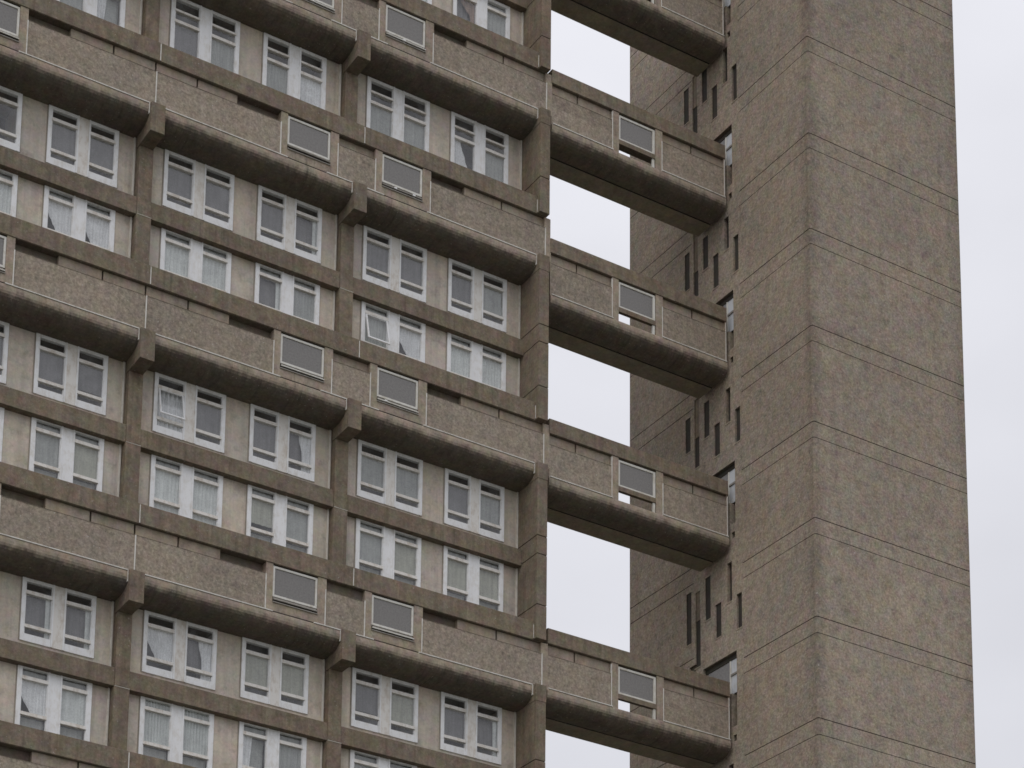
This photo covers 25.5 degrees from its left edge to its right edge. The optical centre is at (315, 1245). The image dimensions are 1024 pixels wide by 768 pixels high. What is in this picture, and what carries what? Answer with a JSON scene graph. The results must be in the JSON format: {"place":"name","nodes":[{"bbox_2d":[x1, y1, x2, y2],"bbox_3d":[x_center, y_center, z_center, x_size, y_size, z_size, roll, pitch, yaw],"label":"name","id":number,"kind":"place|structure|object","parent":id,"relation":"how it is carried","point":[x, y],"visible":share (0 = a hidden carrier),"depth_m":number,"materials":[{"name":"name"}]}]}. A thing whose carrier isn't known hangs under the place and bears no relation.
{"place":"outdoors","nodes":[
{"label":"outdoors","id":0,"kind":"place"},
{"bbox_2d":[0,0,551,767],"bbox_3d":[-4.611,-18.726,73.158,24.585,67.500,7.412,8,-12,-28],"label":"apartment block","id":1,"kind":"structure","parent":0,"point":[274,354],"depth_m":73.30,"materials":[{"name":"concrete"}]},
{"bbox_2d":[0,407,4,461],"bbox_3d":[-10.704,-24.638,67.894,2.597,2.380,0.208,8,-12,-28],"label":"window","id":2,"kind":"structure","parent":1,"relation":"in","point":[2,410],"depth_m":68.48,"materials":[{"name":"white paint"}]},
{"bbox_2d":[0,235,6,273],"bbox_3d":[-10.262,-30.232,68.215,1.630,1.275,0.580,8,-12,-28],"label":"gallery window","id":3,"kind":"structure","parent":1,"relation":"in","point":[3,239],"depth_m":68.41,"materials":[{"name":"beige paint"}]},
{"bbox_2d":[0,321,9,384],"bbox_3d":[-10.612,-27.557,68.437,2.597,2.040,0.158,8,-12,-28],"label":"window","id":4,"kind":"structure","parent":1,"relation":"in","point":[4,337],"depth_m":68.98,"materials":[{"name":"white paint"}]},
{"bbox_2d":[0,169,17,216],"bbox_3d":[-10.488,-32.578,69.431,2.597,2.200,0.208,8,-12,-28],"label":"window","id":5,"kind":"structure","parent":1,"relation":"in","point":[8,188],"depth_m":69.97,"materials":[{"name":"white paint"}]},
{"bbox_2d":[0,0,19,42],"bbox_3d":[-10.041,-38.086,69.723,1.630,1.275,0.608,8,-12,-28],"label":"gallery window","id":6,"kind":"structure","parent":1,"relation":"in","point":[9,13],"depth_m":69.81,"materials":[{"name":"grey glass"}]},
{"bbox_2d":[0,86,22,152],"bbox_3d":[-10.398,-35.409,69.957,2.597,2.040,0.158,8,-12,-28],"label":"window","id":7,"kind":"structure","parent":1,"relation":"in","point":[15,146],"depth_m":70.41,"materials":[{"name":"white paint"}]},
{"bbox_2d":[13,665,92,741],"bbox_3d":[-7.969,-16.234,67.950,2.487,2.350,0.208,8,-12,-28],"label":"window","id":8,"kind":"structure","parent":1,"relation":"in","point":[56,701],"depth_m":67.95,"materials":[{"name":"white paint"}]},
{"bbox_2d":[18,577,96,658],"bbox_3d":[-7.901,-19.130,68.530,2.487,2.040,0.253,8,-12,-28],"label":"window","id":9,"kind":"structure","parent":1,"relation":"in","point":[58,623],"depth_m":68.45,"materials":[{"name":"white paint"}]},
{"bbox_2d":[27,417,104,491],"bbox_3d":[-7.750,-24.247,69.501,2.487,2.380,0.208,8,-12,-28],"label":"window","id":10,"kind":"structure","parent":1,"relation":"in","point":[69,455],"depth_m":69.49,"materials":[{"name":"white paint"}]},
{"bbox_2d":[32,333,108,415],"bbox_3d":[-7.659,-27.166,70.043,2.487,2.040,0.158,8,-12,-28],"label":"window","id":11,"kind":"structure","parent":1,"relation":"in","point":[66,372],"depth_m":70.00,"materials":[{"name":"white paint"}]},
{"bbox_2d":[41,185,115,251],"bbox_3d":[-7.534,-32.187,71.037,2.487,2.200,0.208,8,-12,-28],"label":"window","id":12,"kind":"structure","parent":1,"relation":"in","point":[75,219],"depth_m":71.05,"materials":[{"name":"white paint"}]},
{"bbox_2d":[45,104,119,188],"bbox_3d":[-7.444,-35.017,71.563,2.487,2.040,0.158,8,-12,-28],"label":"window","id":13,"kind":"structure","parent":1,"relation":"in","point":[87,149],"depth_m":71.52,"materials":[{"name":"white paint"}]},
{"bbox_2d":[57,0,125,27],"bbox_3d":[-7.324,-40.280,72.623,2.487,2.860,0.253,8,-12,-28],"label":"window","id":14,"kind":"structure","parent":1,"relation":"in","point":[107,10],"depth_m":72.90,"materials":[{"name":"white paint"}]},
{"bbox_2d":[137,696,213,767],"bbox_3d":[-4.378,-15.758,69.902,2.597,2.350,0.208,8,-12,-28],"label":"window","id":15,"kind":"structure","parent":1,"relation":"in","point":[168,727],"depth_m":69.88,"materials":[{"name":"white paint"}]},
{"bbox_2d":[140,610,217,690],"bbox_3d":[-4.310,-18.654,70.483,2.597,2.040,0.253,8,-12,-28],"label":"window","id":16,"kind":"structure","parent":1,"relation":"in","point":[171,648],"depth_m":70.41,"materials":[{"name":"white paint"}]},
{"bbox_2d":[148,454,222,526],"bbox_3d":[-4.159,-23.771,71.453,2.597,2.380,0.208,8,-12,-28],"label":"window","id":17,"kind":"structure","parent":1,"relation":"in","point":[185,492],"depth_m":71.43,"materials":[{"name":"white paint"}]},
{"bbox_2d":[151,372,225,453],"bbox_3d":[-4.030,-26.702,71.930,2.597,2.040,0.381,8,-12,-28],"label":"window","id":18,"kind":"structure","parent":1,"relation":"in","point":[176,414],"depth_m":71.92,"materials":[{"name":"white paint"}]},
{"bbox_2d":[158,228,231,293],"bbox_3d":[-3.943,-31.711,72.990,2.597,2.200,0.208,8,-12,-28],"label":"window","id":19,"kind":"structure","parent":1,"relation":"in","point":[194,262],"depth_m":72.98,"materials":[{"name":"white paint"}]},
{"bbox_2d":[161,149,234,231],"bbox_3d":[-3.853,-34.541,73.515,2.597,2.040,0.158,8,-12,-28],"label":"window","id":20,"kind":"structure","parent":1,"relation":"in","point":[203,193],"depth_m":73.47,"materials":[{"name":"white paint"}]},
{"bbox_2d":[168,0,240,74],"bbox_3d":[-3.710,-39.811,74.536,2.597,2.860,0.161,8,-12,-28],"label":"window","id":21,"kind":"structure","parent":1,"relation":"in","point":[200,42],"depth_m":74.59,"materials":[{"name":"white paint"}]},
{"bbox_2d":[236,721,306,767],"bbox_3d":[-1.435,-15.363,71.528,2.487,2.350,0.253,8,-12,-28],"label":"window","id":22,"kind":"structure","parent":1,"relation":"in","point":[281,751],"depth_m":71.52,"materials":[{"name":"white paint"}]},
{"bbox_2d":[239,637,308,714],"bbox_3d":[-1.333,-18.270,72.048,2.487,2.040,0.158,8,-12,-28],"label":"window","id":23,"kind":"structure","parent":1,"relation":"in","point":[274,675],"depth_m":71.99,"materials":[{"name":"white paint"}]},
{"bbox_2d":[245,484,313,554],"bbox_3d":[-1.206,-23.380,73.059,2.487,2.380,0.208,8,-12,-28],"label":"window","id":24,"kind":"structure","parent":1,"relation":"in","point":[290,522],"depth_m":73.06,"materials":[{"name":"white paint"}]},
{"bbox_2d":[247,404,315,481],"bbox_3d":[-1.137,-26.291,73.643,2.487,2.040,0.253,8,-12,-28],"label":"window","id":25,"kind":"structure","parent":1,"relation":"in","point":[264,434],"depth_m":73.56,"materials":[{"name":"white paint"}]},
{"bbox_2d":[253,262,319,324],"bbox_3d":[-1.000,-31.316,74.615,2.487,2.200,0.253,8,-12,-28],"label":"window","id":26,"kind":"structure","parent":1,"relation":"in","point":[288,296],"depth_m":74.61,"materials":[{"name":"white paint"}]},
{"bbox_2d":[255,185,321,263],"bbox_3d":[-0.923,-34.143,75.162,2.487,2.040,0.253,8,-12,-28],"label":"window","id":27,"kind":"structure","parent":1,"relation":"in","point":[275,219],"depth_m":75.08,"materials":[{"name":"white paint"}]},
{"bbox_2d":[261,32,326,109],"bbox_3d":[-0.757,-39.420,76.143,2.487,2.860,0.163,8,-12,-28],"label":"window","id":28,"kind":"structure","parent":1,"relation":"in","point":[289,79],"depth_m":76.17,"materials":[{"name":"white paint"}]},
{"bbox_2d":[272,565,317,614],"bbox_3d":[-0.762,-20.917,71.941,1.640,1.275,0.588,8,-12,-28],"label":"gallery window","id":29,"kind":"structure","parent":1,"relation":"in","point":[292,589],"depth_m":71.78,"materials":[{"name":"grey glass"}]},
{"bbox_2d":[280,333,324,382],"bbox_3d":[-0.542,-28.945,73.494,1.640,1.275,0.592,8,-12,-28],"label":"gallery window","id":30,"kind":"structure","parent":1,"relation":"in","point":[297,356],"depth_m":73.34,"materials":[{"name":"grey glass"}]},
{"bbox_2d":[287,116,330,165],"bbox_3d":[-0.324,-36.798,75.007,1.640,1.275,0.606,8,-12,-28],"label":"gallery window","id":31,"kind":"structure","parent":1,"relation":"in","point":[305,139],"depth_m":74.86,"materials":[{"name":"grey glass"}]},
{"bbox_2d":[303,0,334,13],"bbox_3d":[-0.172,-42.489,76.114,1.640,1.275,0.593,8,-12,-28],"label":"gallery window","id":32,"kind":"structure","parent":1,"relation":"in","point":[328,5],"depth_m":76.06,"materials":[{"name":"beige paint"}]},
{"bbox_2d":[348,750,416,767],"bbox_3d":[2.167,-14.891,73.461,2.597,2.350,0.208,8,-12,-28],"label":"window","id":33,"kind":"structure","parent":1,"relation":"in","point":[355,761],"depth_m":73.41,"materials":[{"name":"white paint"}]},
{"bbox_2d":[350,667,418,742],"bbox_3d":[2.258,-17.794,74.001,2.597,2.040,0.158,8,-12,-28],"label":"window","id":34,"kind":"structure","parent":1,"relation":"in","point":[393,707],"depth_m":73.95,"materials":[{"name":"white paint"}]},
{"bbox_2d":[354,518,421,586],"bbox_3d":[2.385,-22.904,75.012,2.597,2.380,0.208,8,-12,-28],"label":"window","id":35,"kind":"structure","parent":1,"relation":"in","point":[392,554],"depth_m":75.01,"materials":[{"name":"white paint"}]},
{"bbox_2d":[355,439,422,516],"bbox_3d":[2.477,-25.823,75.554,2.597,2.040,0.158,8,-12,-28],"label":"window","id":36,"kind":"structure","parent":1,"relation":"in","point":[388,477],"depth_m":75.50,"materials":[{"name":"white paint"}]},
{"bbox_2d":[371,595,413,641],"bbox_3d":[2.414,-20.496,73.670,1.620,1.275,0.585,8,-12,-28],"label":"gallery window","id":37,"kind":"structure","parent":1,"relation":"in","point":[389,617],"depth_m":73.52,"materials":[{"name":"grey glass"}]},
{"bbox_2d":[359,301,425,362],"bbox_3d":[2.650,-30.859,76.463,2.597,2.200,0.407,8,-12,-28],"label":"window","id":38,"kind":"structure","parent":1,"relation":"in","point":[379,330],"depth_m":76.52,"materials":[{"name":"white paint"}]},
{"bbox_2d":[361,225,426,302],"bbox_3d":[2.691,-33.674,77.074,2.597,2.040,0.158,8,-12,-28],"label":"window","id":39,"kind":"structure","parent":1,"relation":"in","point":[398,266],"depth_m":77.03,"materials":[{"name":"white paint"}]},
{"bbox_2d":[365,76,429,151],"bbox_3d":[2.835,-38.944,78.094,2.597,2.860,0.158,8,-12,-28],"label":"window","id":40,"kind":"structure","parent":1,"relation":"in","point":[392,122],"depth_m":78.13,"materials":[{"name":"white paint"}]},
{"bbox_2d":[377,367,418,414],"bbox_3d":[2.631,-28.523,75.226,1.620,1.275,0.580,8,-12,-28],"label":"gallery window","id":41,"kind":"structure","parent":1,"relation":"in","point":[395,390],"depth_m":75.06,"materials":[{"name":"beige paint"}]},
{"bbox_2d":[382,154,422,202],"bbox_3d":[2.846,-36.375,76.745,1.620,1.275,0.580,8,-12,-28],"label":"gallery window","id":42,"kind":"structure","parent":1,"relation":"in","point":[398,176],"depth_m":76.58,"materials":[{"name":"beige paint"}]},
{"bbox_2d":[385,4,425,52],"bbox_3d":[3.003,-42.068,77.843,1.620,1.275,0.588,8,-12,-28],"label":"gallery window","id":43,"kind":"structure","parent":1,"relation":"in","point":[402,27],"depth_m":77.69,"materials":[{"name":"grey glass"}]},
{"bbox_2d":[439,692,501,764],"bbox_3d":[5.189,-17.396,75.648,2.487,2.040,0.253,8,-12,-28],"label":"window","id":44,"kind":"structure","parent":1,"relation":"in","point":[456,724],"depth_m":75.56,"materials":[{"name":"white paint"}]},
{"bbox_2d":[442,546,503,611],"bbox_3d":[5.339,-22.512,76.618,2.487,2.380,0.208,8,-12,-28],"label":"window","id":45,"kind":"structure","parent":1,"relation":"in","point":[475,579],"depth_m":76.62,"materials":[{"name":"white paint"}]},
{"bbox_2d":[443,468,504,542],"bbox_3d":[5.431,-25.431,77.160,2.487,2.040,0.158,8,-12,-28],"label":"window","id":46,"kind":"structure","parent":1,"relation":"in","point":[472,504],"depth_m":77.11,"materials":[{"name":"white paint"}]},
{"bbox_2d":[445,333,505,391],"bbox_3d":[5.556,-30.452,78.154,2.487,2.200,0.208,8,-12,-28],"label":"window","id":47,"kind":"structure","parent":1,"relation":"in","point":[475,363],"depth_m":78.15,"materials":[{"name":"white paint"}]},
{"bbox_2d":[446,258,506,332],"bbox_3d":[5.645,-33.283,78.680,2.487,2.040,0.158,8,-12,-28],"label":"window","id":48,"kind":"structure","parent":1,"relation":"in","point":[476,295],"depth_m":78.64,"materials":[{"name":"white paint"}]},
{"bbox_2d":[449,111,508,183],"bbox_3d":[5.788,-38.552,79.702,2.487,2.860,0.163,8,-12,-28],"label":"window","id":49,"kind":"structure","parent":1,"relation":"in","point":[485,161],"depth_m":79.79,"materials":[{"name":"white paint"}]},
{"bbox_2d":[452,0,509,38],"bbox_3d":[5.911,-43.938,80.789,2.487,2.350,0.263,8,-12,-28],"label":"window","id":50,"kind":"structure","parent":1,"relation":"in","point":[478,12],"depth_m":80.91,"materials":[{"name":"white paint"}]},
{"bbox_2d":[545,418,728,571],"bbox_3d":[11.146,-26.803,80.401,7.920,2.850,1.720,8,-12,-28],"label":"footbridge","id":51,"kind":"object","parent":1,"relation":"attached to","point":[683,522],"visible":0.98,"depth_m":79.86,"materials":[{"name":"concrete"}]},
{"bbox_2d":[619,460,655,511],"bbox_3d":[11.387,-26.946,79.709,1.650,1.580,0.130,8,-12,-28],"label":"window","id":52,"kind":"structure","parent":51,"relation":"in","point":[636,482],"depth_m":79.75,"materials":[{"name":"beige paint"}]},
{"bbox_2d":[548,69,725,236],"bbox_3d":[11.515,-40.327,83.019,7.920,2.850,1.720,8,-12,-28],"label":"footbridge","id":53,"kind":"object","parent":1,"relation":"attached to","point":[679,183],"visible":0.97,"depth_m":82.52,"materials":[{"name":"concrete"}]},
{"bbox_2d":[619,115,654,166],"bbox_3d":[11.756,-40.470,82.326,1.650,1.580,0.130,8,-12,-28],"label":"window","id":54,"kind":"structure","parent":53,"relation":"in","point":[634,137],"depth_m":82.36,"materials":[{"name":"beige paint"}]},
{"bbox_2d":[543,628,730,767],"bbox_3d":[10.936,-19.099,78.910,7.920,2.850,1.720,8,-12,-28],"label":"footbridge","id":55,"kind":"object","parent":1,"relation":"attached to","point":[590,684],"visible":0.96,"depth_m":78.35,"materials":[{"name":"concrete"}]},
{"bbox_2d":[618,666,656,718],"bbox_3d":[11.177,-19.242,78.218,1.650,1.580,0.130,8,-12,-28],"label":"window","id":56,"kind":"structure","parent":55,"relation":"in","point":[635,688],"depth_m":78.24,"materials":[{"name":"grey glass"}]},
{"bbox_2d":[551,0,724,76],"bbox_3d":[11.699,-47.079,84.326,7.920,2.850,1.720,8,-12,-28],"label":"footbridge","id":57,"kind":"object","parent":1,"relation":"attached to","point":[687,36],"visible":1,"depth_m":84.54,"materials":[{"name":"concrete"}]},
{"bbox_2d":[549,238,727,398],"bbox_3d":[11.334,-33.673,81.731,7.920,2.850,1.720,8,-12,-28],"label":"footbridge","id":58,"kind":"object","parent":1,"relation":"attached to","point":[681,347],"visible":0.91,"depth_m":81.20,"materials":[{"name":"concrete"}]},
{"bbox_2d":[619,282,655,334],"bbox_3d":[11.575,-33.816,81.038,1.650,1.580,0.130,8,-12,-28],"label":"window","id":59,"kind":"structure","parent":58,"relation":"in","point":[638,305],"depth_m":81.08,"materials":[{"name":"grey glass"}]},
{"bbox_2d":[545,0,1023,767],"label":"sky","id":60,"kind":"structure","parent":0,"point":[588,577],"materials":[{"name":"white"}]},
{"bbox_2d":[630,0,975,767],"bbox_3d":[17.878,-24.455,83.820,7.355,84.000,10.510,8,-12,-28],"label":"service tower","id":61,"kind":"structure","parent":0,"point":[818,614],"depth_m":80.89,"materials":[{"name":"concrete"}]},
{"bbox_2d":[706,653,736,693],"bbox_3d":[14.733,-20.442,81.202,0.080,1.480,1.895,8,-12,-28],"label":"landing window","id":62,"kind":"structure","parent":61,"relation":"in","point":[726,670],"depth_m":80.98,"materials":[{"name":"grey glass"}]},
{"bbox_2d":[716,128,731,165],"bbox_3d":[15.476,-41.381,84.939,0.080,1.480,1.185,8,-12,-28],"label":"landing window","id":63,"kind":"structure","parent":61,"relation":"in","point":[726,139],"depth_m":84.77,"materials":[{"name":"beige paint"}]},
{"bbox_2d":[716,464,734,503],"bbox_3d":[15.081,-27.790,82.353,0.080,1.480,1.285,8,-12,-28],"label":"landing window","id":64,"kind":"structure","parent":61,"relation":"in","point":[728,475],"depth_m":82.16,"materials":[{"name":"beige paint"}]},
{"bbox_2d":[719,294,733,332],"bbox_3d":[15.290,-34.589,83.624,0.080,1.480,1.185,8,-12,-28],"label":"landing window","id":65,"kind":"structure","parent":61,"relation":"in","point":[727,303],"depth_m":83.45,"materials":[{"name":"beige paint"}]},
{"bbox_2d":[723,0,730,6],"bbox_3d":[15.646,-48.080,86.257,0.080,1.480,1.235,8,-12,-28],"label":"landing window","id":66,"kind":"structure","parent":61,"relation":"in","point":[726,2],"depth_m":85.94,"materials":[{"name":"grey glass"}]}
]}

